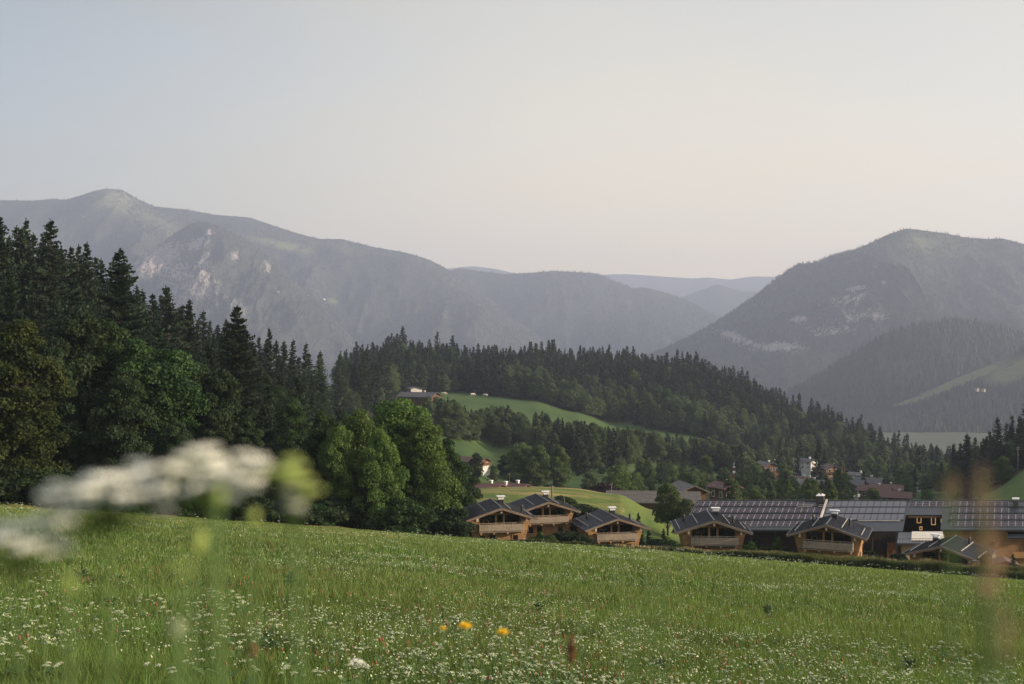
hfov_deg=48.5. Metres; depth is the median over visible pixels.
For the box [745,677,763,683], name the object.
umbel flower
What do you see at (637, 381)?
broadleaf tree
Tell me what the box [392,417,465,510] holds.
broadleaf tree
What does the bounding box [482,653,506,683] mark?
umbel flower
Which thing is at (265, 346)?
spruce tree
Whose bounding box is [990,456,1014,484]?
broadleaf tree
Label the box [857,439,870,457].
broadleaf tree
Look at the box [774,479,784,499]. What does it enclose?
broadleaf tree
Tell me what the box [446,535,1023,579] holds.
bank grass
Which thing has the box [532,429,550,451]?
broadleaf tree
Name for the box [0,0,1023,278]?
sky
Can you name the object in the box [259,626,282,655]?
weed
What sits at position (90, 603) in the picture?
umbel flower
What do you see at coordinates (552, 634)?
umbel flower
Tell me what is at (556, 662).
umbel flower
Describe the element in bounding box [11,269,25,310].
spruce tree
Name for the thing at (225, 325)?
spruce tree
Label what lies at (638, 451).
broadleaf tree
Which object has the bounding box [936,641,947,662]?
umbel flower
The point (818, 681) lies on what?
umbel flower
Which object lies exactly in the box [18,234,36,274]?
spruce tree
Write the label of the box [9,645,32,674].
umbel flower
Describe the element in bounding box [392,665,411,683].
umbel flower
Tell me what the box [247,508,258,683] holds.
flower bud
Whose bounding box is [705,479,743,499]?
house
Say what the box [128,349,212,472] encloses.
broadleaf tree
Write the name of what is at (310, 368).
spruce tree
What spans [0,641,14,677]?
umbel flower
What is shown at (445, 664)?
umbel flower
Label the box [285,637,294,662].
umbel flower
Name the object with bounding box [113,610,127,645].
umbel flower
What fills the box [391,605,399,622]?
umbel flower
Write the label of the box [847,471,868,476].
house
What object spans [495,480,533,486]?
house
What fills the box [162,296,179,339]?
spruce tree
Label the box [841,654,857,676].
umbel flower
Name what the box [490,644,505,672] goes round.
umbel flower
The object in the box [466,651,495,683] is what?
umbel flower
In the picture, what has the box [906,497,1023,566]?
hotel wing
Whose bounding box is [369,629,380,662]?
umbel flower
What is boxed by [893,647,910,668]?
umbel flower
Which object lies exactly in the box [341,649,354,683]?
umbel flower
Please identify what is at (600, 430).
broadleaf tree
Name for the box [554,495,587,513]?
shrub
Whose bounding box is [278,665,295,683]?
umbel flower
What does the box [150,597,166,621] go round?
umbel flower
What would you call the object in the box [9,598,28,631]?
umbel flower
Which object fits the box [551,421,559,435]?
broadleaf tree
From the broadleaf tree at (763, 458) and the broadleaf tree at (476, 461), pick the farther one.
the broadleaf tree at (763, 458)
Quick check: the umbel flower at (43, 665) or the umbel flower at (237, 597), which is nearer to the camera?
the umbel flower at (43, 665)
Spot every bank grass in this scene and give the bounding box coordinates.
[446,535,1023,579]
[613,544,1018,568]
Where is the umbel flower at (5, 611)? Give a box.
[0,597,12,626]
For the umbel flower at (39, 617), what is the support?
on the ground at (626, 506)
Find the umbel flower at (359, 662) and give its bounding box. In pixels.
[349,659,368,683]
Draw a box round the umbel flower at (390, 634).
[386,631,400,665]
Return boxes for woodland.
[0,189,547,354]
[112,220,361,385]
[332,326,1019,499]
[450,268,718,358]
[636,227,1023,391]
[778,314,1023,416]
[835,346,1023,432]
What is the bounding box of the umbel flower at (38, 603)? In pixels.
[35,590,47,618]
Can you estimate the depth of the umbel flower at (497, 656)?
14.62 m
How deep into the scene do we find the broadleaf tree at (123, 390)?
144.28 m
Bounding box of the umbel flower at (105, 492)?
[30,460,176,683]
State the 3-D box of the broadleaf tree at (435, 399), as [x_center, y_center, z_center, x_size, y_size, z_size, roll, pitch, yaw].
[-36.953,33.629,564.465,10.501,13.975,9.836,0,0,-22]
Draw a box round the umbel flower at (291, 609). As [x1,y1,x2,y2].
[287,601,292,621]
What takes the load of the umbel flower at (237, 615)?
on the ground at (626, 506)
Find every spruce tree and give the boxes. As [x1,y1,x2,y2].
[0,217,28,319]
[0,273,6,316]
[2,239,19,280]
[9,225,23,268]
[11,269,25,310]
[13,218,36,303]
[13,228,23,269]
[13,254,21,285]
[17,268,36,316]
[18,220,88,333]
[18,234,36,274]
[22,294,37,328]
[23,256,41,300]
[24,281,38,318]
[31,232,43,261]
[35,247,44,281]
[36,238,46,277]
[36,295,51,336]
[41,272,65,336]
[46,278,89,376]
[47,293,62,330]
[57,248,65,276]
[58,261,72,300]
[61,276,86,319]
[64,257,79,308]
[66,247,77,274]
[74,244,86,289]
[77,271,95,314]
[78,240,100,316]
[85,299,94,316]
[87,248,154,379]
[88,268,101,308]
[90,257,100,288]
[94,257,106,308]
[95,279,105,311]
[132,285,146,325]
[139,289,149,321]
[145,293,161,336]
[148,285,190,375]
[158,298,165,342]
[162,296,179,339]
[172,314,181,349]
[175,299,205,361]
[175,338,182,350]
[177,305,199,354]
[187,344,196,361]
[193,337,204,361]
[194,317,203,348]
[196,310,217,352]
[199,344,236,424]
[206,320,214,345]
[206,332,223,370]
[211,305,279,457]
[214,325,220,352]
[216,331,226,368]
[220,336,232,371]
[221,319,230,345]
[253,347,264,397]
[255,337,266,383]
[255,374,286,491]
[261,342,273,387]
[262,327,279,392]
[271,340,285,385]
[272,366,284,390]
[275,380,285,410]
[278,341,289,391]
[279,361,287,391]
[282,376,315,422]
[284,358,301,393]
[286,339,300,391]
[292,429,308,485]
[296,357,309,391]
[299,342,316,397]
[300,371,310,409]
[306,353,316,390]
[307,375,318,410]
[313,350,332,407]
[313,369,332,417]
[314,355,334,417]
[328,354,347,413]
[329,355,355,409]
[330,356,354,411]
[335,409,342,421]
[349,359,360,398]
[356,350,376,403]
[379,346,396,400]
[530,343,543,370]
[569,421,589,469]
[636,512,644,546]
[644,530,650,544]
[660,529,666,541]
[756,536,759,550]
[765,484,775,499]
[790,479,797,499]
[811,438,824,479]
[944,443,957,484]
[950,443,971,496]
[954,434,978,499]
[957,435,974,463]
[972,437,979,455]
[975,437,988,481]
[979,436,997,487]
[984,436,992,460]
[986,417,1011,485]
[1000,422,1012,449]
[1009,416,1016,440]
[1009,554,1016,566]
[1010,417,1023,470]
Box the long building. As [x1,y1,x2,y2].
[689,494,908,559]
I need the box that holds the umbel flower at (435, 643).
[425,642,442,662]
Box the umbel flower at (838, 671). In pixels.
[831,661,842,683]
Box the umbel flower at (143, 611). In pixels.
[137,595,153,623]
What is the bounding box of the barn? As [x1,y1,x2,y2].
[606,490,701,511]
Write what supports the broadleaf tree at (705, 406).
on the ground at (626, 506)
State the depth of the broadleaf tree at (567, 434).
547.07 m
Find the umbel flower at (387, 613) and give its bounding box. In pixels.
[382,594,396,623]
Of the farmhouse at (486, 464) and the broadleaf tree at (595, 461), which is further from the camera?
the broadleaf tree at (595, 461)
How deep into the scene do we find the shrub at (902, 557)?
156.95 m
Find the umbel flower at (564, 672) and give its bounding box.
[556,669,579,683]
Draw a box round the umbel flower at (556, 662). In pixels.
[547,661,559,683]
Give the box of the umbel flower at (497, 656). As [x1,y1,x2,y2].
[489,636,508,670]
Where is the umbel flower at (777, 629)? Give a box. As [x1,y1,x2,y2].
[765,623,779,650]
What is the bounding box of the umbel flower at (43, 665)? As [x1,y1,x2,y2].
[42,662,63,683]
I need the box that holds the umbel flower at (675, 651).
[664,639,686,670]
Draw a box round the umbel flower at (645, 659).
[634,657,652,683]
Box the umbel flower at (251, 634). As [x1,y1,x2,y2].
[244,625,262,652]
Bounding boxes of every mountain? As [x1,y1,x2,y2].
[0,188,546,356]
[649,229,1023,394]
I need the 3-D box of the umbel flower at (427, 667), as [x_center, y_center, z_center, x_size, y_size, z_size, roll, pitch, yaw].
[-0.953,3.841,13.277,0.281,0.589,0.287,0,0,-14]
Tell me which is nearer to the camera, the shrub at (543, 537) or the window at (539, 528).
the shrub at (543, 537)
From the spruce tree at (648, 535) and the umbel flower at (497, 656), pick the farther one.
the spruce tree at (648, 535)
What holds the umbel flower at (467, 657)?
on the ground at (626, 506)
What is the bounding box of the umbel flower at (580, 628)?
[576,616,590,636]
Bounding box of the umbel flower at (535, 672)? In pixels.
[526,663,544,683]
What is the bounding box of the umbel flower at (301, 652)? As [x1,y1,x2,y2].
[289,639,304,666]
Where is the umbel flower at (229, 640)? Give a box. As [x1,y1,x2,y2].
[222,613,236,651]
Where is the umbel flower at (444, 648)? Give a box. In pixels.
[436,631,446,663]
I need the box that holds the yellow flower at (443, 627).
[439,626,446,683]
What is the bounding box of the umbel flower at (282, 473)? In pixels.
[262,456,322,683]
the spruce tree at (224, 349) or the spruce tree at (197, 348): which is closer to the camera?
the spruce tree at (197, 348)
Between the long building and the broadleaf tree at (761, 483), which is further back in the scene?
the broadleaf tree at (761, 483)
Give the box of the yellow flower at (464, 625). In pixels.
[458,622,471,683]
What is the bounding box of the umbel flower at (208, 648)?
[204,635,236,680]
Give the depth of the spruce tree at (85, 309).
222.29 m
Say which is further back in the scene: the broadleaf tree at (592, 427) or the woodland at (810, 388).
the woodland at (810, 388)
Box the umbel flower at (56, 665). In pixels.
[45,661,59,682]
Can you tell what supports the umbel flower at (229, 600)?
on the ground at (626, 506)
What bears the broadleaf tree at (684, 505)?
on the ground at (626, 506)
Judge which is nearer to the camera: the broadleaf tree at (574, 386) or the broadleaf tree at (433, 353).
the broadleaf tree at (574, 386)
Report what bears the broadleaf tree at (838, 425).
on the ground at (626, 506)
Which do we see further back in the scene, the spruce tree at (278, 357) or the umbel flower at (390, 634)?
the spruce tree at (278, 357)
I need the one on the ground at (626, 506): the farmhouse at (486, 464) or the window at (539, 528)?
the farmhouse at (486, 464)
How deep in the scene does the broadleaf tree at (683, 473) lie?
420.71 m
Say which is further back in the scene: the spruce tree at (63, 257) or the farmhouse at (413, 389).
the farmhouse at (413, 389)
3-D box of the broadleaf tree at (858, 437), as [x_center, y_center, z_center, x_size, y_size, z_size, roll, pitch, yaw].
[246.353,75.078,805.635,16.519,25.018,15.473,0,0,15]
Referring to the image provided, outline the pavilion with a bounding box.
[896,531,943,560]
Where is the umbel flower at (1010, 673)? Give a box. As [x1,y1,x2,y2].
[999,665,1015,683]
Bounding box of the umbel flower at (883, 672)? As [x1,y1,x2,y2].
[876,670,894,683]
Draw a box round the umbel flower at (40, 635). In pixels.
[33,620,46,646]
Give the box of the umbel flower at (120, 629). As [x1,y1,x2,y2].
[111,610,131,646]
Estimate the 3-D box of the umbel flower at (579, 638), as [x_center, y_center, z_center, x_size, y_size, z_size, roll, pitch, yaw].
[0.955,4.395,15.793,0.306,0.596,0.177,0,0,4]
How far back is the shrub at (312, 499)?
151.11 m
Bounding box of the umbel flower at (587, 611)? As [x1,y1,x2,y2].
[578,610,594,635]
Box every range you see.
[447,266,774,297]
[451,269,718,359]
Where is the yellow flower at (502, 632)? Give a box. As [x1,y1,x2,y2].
[496,629,508,683]
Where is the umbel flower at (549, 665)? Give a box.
[536,664,557,683]
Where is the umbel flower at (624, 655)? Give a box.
[609,653,627,683]
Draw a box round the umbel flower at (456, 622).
[449,617,459,639]
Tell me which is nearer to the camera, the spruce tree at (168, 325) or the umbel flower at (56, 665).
the umbel flower at (56, 665)
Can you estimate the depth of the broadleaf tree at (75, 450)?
144.25 m
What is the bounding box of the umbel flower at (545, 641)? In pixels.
[521,640,547,676]
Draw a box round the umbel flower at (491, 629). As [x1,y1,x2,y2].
[488,616,499,646]
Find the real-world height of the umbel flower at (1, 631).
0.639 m
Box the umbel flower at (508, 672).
[492,667,521,683]
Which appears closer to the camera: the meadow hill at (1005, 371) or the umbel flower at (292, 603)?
the umbel flower at (292, 603)
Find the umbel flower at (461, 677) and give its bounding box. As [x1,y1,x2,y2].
[458,672,473,683]
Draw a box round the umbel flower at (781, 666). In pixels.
[766,647,787,675]
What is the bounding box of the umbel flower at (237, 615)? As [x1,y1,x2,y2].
[230,606,244,629]
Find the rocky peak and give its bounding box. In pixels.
[106,222,360,386]
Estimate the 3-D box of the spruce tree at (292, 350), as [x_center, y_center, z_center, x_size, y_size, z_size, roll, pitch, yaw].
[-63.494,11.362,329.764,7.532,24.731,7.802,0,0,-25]
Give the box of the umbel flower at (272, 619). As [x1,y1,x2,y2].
[259,618,281,647]
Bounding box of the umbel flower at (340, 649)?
[331,642,342,667]
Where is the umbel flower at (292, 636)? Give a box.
[283,634,303,676]
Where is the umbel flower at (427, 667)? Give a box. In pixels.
[421,648,442,683]
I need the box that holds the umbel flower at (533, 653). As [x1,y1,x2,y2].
[525,651,545,682]
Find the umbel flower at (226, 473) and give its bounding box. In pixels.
[150,445,271,683]
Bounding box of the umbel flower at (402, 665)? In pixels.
[397,653,411,678]
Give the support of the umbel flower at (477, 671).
on the ground at (626, 506)
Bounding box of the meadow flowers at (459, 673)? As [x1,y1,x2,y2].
[0,502,1023,683]
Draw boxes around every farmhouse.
[395,391,442,405]
[405,386,422,391]
[460,456,492,475]
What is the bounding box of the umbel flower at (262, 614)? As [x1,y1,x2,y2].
[256,607,266,621]
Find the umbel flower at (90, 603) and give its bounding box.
[83,602,99,624]
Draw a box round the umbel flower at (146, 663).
[144,662,160,683]
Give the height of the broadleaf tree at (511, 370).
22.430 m
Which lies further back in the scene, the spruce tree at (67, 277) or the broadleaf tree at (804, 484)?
the broadleaf tree at (804, 484)
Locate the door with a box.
[887,542,894,559]
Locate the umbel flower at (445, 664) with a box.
[429,662,454,683]
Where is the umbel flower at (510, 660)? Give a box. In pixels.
[505,651,522,683]
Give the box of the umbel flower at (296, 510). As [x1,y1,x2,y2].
[280,488,307,683]
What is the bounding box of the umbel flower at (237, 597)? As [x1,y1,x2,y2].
[230,596,245,622]
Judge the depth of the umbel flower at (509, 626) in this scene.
15.81 m
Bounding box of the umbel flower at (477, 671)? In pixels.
[466,669,486,683]
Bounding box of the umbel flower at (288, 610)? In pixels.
[269,609,289,630]
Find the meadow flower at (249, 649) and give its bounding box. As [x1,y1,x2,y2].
[245,644,259,683]
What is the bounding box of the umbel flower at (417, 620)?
[411,611,423,634]
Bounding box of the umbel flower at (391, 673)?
[383,671,398,683]
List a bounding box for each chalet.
[462,495,537,539]
[508,491,580,539]
[571,506,650,545]
[670,507,752,551]
[786,509,872,556]
[902,533,996,565]
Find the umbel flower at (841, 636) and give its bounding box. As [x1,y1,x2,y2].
[837,629,849,653]
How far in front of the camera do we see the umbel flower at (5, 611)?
15.53 m
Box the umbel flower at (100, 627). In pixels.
[88,626,104,645]
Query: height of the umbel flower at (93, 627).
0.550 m
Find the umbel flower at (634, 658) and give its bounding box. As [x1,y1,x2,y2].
[625,649,639,674]
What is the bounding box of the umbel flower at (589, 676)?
[586,674,604,683]
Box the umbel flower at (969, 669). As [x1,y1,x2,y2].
[955,667,971,683]
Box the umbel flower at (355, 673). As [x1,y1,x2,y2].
[346,664,370,683]
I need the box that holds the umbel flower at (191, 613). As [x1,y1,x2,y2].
[187,601,204,627]
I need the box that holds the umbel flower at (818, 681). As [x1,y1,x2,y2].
[807,675,826,683]
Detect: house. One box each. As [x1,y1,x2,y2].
[474,480,506,487]
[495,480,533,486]
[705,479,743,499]
[751,460,778,480]
[788,474,812,478]
[792,457,817,476]
[797,477,825,485]
[819,463,848,477]
[829,477,867,493]
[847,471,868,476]
[851,475,884,484]
[856,483,892,499]
[869,482,903,490]
[879,489,912,499]
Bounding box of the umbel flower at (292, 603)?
[289,591,300,616]
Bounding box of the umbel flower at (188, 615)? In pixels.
[187,610,201,640]
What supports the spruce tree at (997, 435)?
on the ground at (626, 506)
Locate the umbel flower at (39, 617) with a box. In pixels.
[21,615,42,654]
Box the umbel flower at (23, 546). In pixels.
[0,520,75,683]
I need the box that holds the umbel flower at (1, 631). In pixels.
[0,606,23,640]
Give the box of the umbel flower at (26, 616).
[18,598,38,634]
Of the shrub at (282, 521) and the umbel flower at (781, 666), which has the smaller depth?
the umbel flower at (781, 666)
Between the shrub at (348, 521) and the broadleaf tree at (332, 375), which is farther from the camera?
the broadleaf tree at (332, 375)
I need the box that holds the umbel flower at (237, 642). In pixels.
[230,633,245,665]
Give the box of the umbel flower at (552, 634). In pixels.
[544,627,560,649]
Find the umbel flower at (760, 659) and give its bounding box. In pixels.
[749,657,766,680]
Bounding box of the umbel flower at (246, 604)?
[239,594,250,613]
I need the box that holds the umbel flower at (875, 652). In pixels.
[865,638,883,661]
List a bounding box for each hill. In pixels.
[682,284,758,317]
[803,321,1022,412]
[873,351,1023,432]
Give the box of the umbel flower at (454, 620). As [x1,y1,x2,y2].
[445,607,459,640]
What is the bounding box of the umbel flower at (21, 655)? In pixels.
[6,654,26,681]
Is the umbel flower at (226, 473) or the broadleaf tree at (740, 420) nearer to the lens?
the umbel flower at (226, 473)
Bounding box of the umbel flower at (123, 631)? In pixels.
[121,627,139,651]
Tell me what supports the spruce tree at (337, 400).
on the ground at (626, 506)
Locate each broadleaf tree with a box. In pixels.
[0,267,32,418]
[0,318,76,475]
[0,382,18,456]
[21,308,122,469]
[27,346,95,473]
[81,321,130,460]
[81,369,163,472]
[87,337,182,473]
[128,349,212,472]
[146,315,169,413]
[151,418,197,493]
[164,361,234,446]
[192,409,234,482]
[194,369,260,468]
[223,414,270,491]
[261,386,292,417]
[268,398,312,467]
[282,455,315,503]
[295,410,338,503]
[316,424,359,510]
[320,408,393,503]
[329,360,337,380]
[339,410,350,425]
[346,381,355,404]
[352,429,410,530]
[355,464,388,526]
[358,397,439,489]
[371,401,378,417]
[376,367,398,400]
[390,366,400,399]
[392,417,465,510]
[395,343,407,353]
[398,457,435,508]
[410,361,416,373]
[418,396,436,423]
[421,400,436,424]
[426,347,436,358]
[432,396,438,402]
[434,403,457,436]
[440,438,475,521]
[448,403,470,439]
[453,462,482,507]
[462,415,473,440]
[469,412,482,431]
[469,453,483,477]
[475,410,485,435]
[478,409,488,438]
[484,408,500,438]
[486,415,501,444]
[487,465,497,481]
[494,405,511,439]
[495,423,511,446]
[496,455,508,475]
[498,369,512,394]
[503,442,541,483]
[504,365,514,379]
[509,411,531,442]
[512,359,523,371]
[523,446,552,486]
[526,426,538,451]
[527,371,538,398]
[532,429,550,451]
[534,419,540,430]
[535,366,544,376]
[536,426,551,452]
[542,413,552,433]
[547,433,560,456]
[549,446,571,486]
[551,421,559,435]
[561,421,570,450]
[562,424,578,452]
[567,379,584,409]
[580,472,598,489]
[587,433,605,456]
[587,440,601,469]
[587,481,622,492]
[589,422,597,433]
[597,426,607,447]
[601,391,614,420]
[601,465,637,490]
[608,394,619,420]
[614,386,628,406]
[618,431,635,462]
[626,369,640,381]
[626,385,635,417]
[626,429,639,461]
[626,472,647,490]
[631,375,643,389]
[631,434,641,463]
[632,429,646,456]
[633,439,642,463]
[641,457,655,476]
[644,467,657,490]
[646,430,666,462]
[651,482,681,535]
[660,389,673,403]
[668,464,679,482]
[670,395,683,409]
[670,398,685,420]
[670,498,693,534]
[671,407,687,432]
[679,470,688,481]
[680,398,688,410]
[684,472,699,484]
[686,401,707,433]
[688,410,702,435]
[689,437,700,456]
[694,473,709,492]
[696,443,716,468]
[696,455,713,469]
[702,404,709,416]
[704,412,727,440]
[710,439,718,470]
[712,443,727,469]
[713,413,729,441]
[715,442,731,470]
[720,478,742,499]
[734,414,751,434]
[739,489,749,499]
[744,485,764,499]
[745,476,764,498]
[751,462,764,476]
[761,456,772,462]
[761,477,776,495]
[764,423,784,451]
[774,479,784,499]
[775,462,792,477]
[776,469,790,491]
[779,447,794,470]
[779,479,796,499]
[795,486,803,499]
[797,478,812,498]
[799,489,815,499]
[804,478,821,496]
[806,434,819,457]
[811,431,825,450]
[820,452,831,465]
[823,479,839,499]
[826,435,840,460]
[832,421,843,435]
[833,468,847,493]
[833,472,857,498]
[837,491,849,499]
[842,434,856,448]
[845,435,858,459]
[847,437,858,463]
[854,431,866,446]
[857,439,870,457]
[857,441,871,460]
[860,487,882,499]
[864,429,873,439]
[872,459,887,480]
[890,457,905,476]
[894,467,911,484]
[898,474,917,497]
[904,462,914,469]
[913,446,930,459]
[919,489,938,499]
[923,461,937,477]
[934,460,947,472]
[943,465,963,499]
[968,447,989,482]
[977,467,991,491]
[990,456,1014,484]
[1001,441,1019,473]
[1014,427,1023,462]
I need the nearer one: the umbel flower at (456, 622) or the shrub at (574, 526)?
the umbel flower at (456, 622)
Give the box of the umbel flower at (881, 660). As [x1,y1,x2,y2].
[873,646,883,668]
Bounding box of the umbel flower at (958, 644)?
[955,643,961,666]
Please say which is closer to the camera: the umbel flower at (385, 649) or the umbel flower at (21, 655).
the umbel flower at (21, 655)
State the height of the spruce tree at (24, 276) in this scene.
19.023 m
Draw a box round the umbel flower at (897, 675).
[890,671,904,683]
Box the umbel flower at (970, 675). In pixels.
[964,655,972,681]
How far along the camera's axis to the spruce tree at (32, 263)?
232.15 m
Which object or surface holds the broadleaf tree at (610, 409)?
on the ground at (626, 506)
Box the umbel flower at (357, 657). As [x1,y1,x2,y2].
[352,647,362,673]
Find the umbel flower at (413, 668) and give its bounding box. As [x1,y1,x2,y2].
[399,647,418,683]
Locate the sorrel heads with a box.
[4,519,1023,683]
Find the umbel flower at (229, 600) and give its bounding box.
[223,590,238,612]
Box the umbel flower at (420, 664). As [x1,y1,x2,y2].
[413,651,427,680]
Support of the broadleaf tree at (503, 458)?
on the ground at (626, 506)
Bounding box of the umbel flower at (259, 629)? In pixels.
[248,628,260,660]
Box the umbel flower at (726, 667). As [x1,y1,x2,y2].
[712,665,731,683]
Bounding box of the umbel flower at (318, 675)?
[302,669,320,683]
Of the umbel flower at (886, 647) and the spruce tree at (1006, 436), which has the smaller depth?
the umbel flower at (886, 647)
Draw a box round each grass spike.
[627,598,632,683]
[644,571,650,683]
[657,553,664,683]
[942,474,957,683]
[971,467,992,683]
[972,518,1001,683]
[989,600,1015,683]
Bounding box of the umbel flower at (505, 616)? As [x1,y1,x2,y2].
[498,605,513,626]
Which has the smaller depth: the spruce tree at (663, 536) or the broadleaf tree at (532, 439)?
the spruce tree at (663, 536)
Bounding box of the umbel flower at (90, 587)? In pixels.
[87,581,96,595]
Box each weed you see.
[72,567,89,585]
[102,596,120,610]
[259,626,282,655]
[284,571,291,588]
[284,636,294,652]
[451,615,462,631]
[532,600,545,615]
[651,655,667,673]
[761,602,775,618]
[898,654,917,671]
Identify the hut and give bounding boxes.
[671,480,710,499]
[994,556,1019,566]
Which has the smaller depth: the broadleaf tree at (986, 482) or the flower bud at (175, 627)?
the flower bud at (175, 627)
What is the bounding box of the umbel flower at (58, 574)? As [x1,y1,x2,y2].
[46,573,59,594]
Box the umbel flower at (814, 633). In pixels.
[807,631,821,652]
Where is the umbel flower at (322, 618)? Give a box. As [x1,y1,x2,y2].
[314,605,331,629]
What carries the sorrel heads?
on the ground at (626, 506)
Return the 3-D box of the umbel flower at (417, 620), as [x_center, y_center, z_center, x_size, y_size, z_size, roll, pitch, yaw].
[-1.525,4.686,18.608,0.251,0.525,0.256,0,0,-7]
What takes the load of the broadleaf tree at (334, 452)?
on the ground at (626, 506)
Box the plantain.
[566,635,575,683]
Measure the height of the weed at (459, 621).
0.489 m
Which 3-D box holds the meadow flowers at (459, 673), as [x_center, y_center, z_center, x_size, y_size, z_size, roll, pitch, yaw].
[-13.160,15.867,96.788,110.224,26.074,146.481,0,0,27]
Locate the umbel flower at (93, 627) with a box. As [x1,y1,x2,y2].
[85,614,98,641]
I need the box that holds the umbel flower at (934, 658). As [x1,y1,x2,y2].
[928,647,938,663]
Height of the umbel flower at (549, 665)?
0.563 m
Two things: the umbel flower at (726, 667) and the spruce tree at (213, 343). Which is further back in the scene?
the spruce tree at (213, 343)
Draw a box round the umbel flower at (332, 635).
[318,619,343,651]
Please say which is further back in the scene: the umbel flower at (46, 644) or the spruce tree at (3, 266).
the spruce tree at (3, 266)
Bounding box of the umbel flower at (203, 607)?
[190,594,210,625]
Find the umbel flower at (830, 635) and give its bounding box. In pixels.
[820,629,831,651]
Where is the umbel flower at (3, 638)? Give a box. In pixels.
[0,637,13,664]
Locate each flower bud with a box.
[61,573,75,683]
[169,619,180,683]
[178,559,188,683]
[189,527,205,683]
[211,486,224,683]
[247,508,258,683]
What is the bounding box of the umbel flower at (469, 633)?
[460,618,476,642]
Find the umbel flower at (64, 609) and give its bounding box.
[38,600,66,645]
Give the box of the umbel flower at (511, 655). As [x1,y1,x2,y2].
[504,651,526,680]
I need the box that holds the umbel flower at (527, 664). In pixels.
[513,663,530,683]
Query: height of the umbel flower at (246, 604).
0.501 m
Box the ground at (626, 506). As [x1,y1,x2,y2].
[0,376,1023,682]
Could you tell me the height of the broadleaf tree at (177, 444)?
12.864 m
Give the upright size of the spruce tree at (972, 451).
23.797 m
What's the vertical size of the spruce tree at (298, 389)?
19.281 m
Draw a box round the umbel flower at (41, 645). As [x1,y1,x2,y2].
[35,635,50,657]
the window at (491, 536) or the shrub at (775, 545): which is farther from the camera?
the window at (491, 536)
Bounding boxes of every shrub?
[0,463,6,471]
[0,463,21,491]
[0,468,42,500]
[0,477,8,495]
[1,467,81,508]
[13,473,50,503]
[24,474,88,502]
[61,468,74,477]
[69,466,133,506]
[85,471,121,509]
[112,480,170,513]
[133,500,154,512]
[141,487,161,506]
[149,498,183,514]
[168,493,200,516]
[171,485,213,516]
[192,484,249,517]
[213,509,247,519]
[226,489,272,520]
[248,491,277,519]
[253,489,309,521]
[258,501,283,522]
[276,499,309,522]
[286,501,324,524]
[305,496,329,517]
[307,503,340,525]
[321,495,362,525]
[336,509,353,525]
[341,507,362,527]
[344,496,367,527]
[354,520,387,530]
[355,510,379,530]
[361,497,432,530]
[378,497,438,533]
[407,513,428,533]
[417,505,445,534]
[429,507,475,536]
[430,507,460,532]
[529,532,543,538]
[539,535,553,541]
[546,531,570,541]
[548,534,558,541]
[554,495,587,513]
[556,531,587,541]
[561,532,595,543]
[570,504,606,528]
[570,508,598,529]
[647,539,665,546]
[663,539,679,546]
[742,541,760,550]
[758,546,777,551]
[772,536,783,550]
[781,547,791,552]
[862,550,881,558]
[889,553,907,561]
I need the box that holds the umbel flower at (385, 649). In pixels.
[376,631,392,661]
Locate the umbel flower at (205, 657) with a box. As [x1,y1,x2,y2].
[192,631,213,679]
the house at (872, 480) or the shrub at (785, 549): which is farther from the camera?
the house at (872, 480)
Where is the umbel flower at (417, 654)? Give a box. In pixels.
[409,650,421,681]
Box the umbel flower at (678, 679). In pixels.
[674,672,694,683]
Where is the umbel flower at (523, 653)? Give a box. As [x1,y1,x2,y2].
[509,645,536,678]
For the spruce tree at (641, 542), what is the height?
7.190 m
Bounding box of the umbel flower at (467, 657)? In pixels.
[461,655,476,683]
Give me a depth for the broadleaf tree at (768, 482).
379.82 m
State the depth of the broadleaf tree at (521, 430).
573.04 m
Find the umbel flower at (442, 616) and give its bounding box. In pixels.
[436,601,451,622]
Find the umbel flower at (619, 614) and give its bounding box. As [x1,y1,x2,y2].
[613,613,627,636]
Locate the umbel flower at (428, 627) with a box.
[418,617,434,634]
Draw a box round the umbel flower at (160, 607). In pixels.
[152,606,170,626]
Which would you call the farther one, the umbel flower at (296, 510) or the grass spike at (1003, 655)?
the umbel flower at (296, 510)
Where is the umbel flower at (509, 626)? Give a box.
[504,624,519,658]
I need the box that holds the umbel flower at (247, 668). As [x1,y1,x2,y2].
[237,646,251,683]
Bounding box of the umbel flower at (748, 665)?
[742,644,765,673]
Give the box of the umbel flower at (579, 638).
[574,636,589,662]
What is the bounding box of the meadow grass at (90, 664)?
[0,503,1023,683]
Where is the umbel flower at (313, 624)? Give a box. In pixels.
[311,617,321,644]
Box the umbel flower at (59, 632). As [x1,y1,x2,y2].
[49,631,74,660]
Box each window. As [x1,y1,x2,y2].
[489,534,495,538]
[512,534,518,539]
[528,527,533,533]
[536,525,542,536]
[557,526,562,531]
[931,518,935,524]
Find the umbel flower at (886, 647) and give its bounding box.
[884,639,896,667]
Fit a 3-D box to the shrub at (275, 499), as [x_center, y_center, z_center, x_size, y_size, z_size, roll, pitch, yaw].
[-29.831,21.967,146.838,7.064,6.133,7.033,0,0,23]
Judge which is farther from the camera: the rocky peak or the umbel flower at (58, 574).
the rocky peak
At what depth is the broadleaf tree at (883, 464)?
649.27 m
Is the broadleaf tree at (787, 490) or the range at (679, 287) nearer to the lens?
the broadleaf tree at (787, 490)
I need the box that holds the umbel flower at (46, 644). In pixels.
[41,636,53,682]
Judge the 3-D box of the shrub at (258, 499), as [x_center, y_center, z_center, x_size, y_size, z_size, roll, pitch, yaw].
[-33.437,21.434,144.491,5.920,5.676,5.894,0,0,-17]

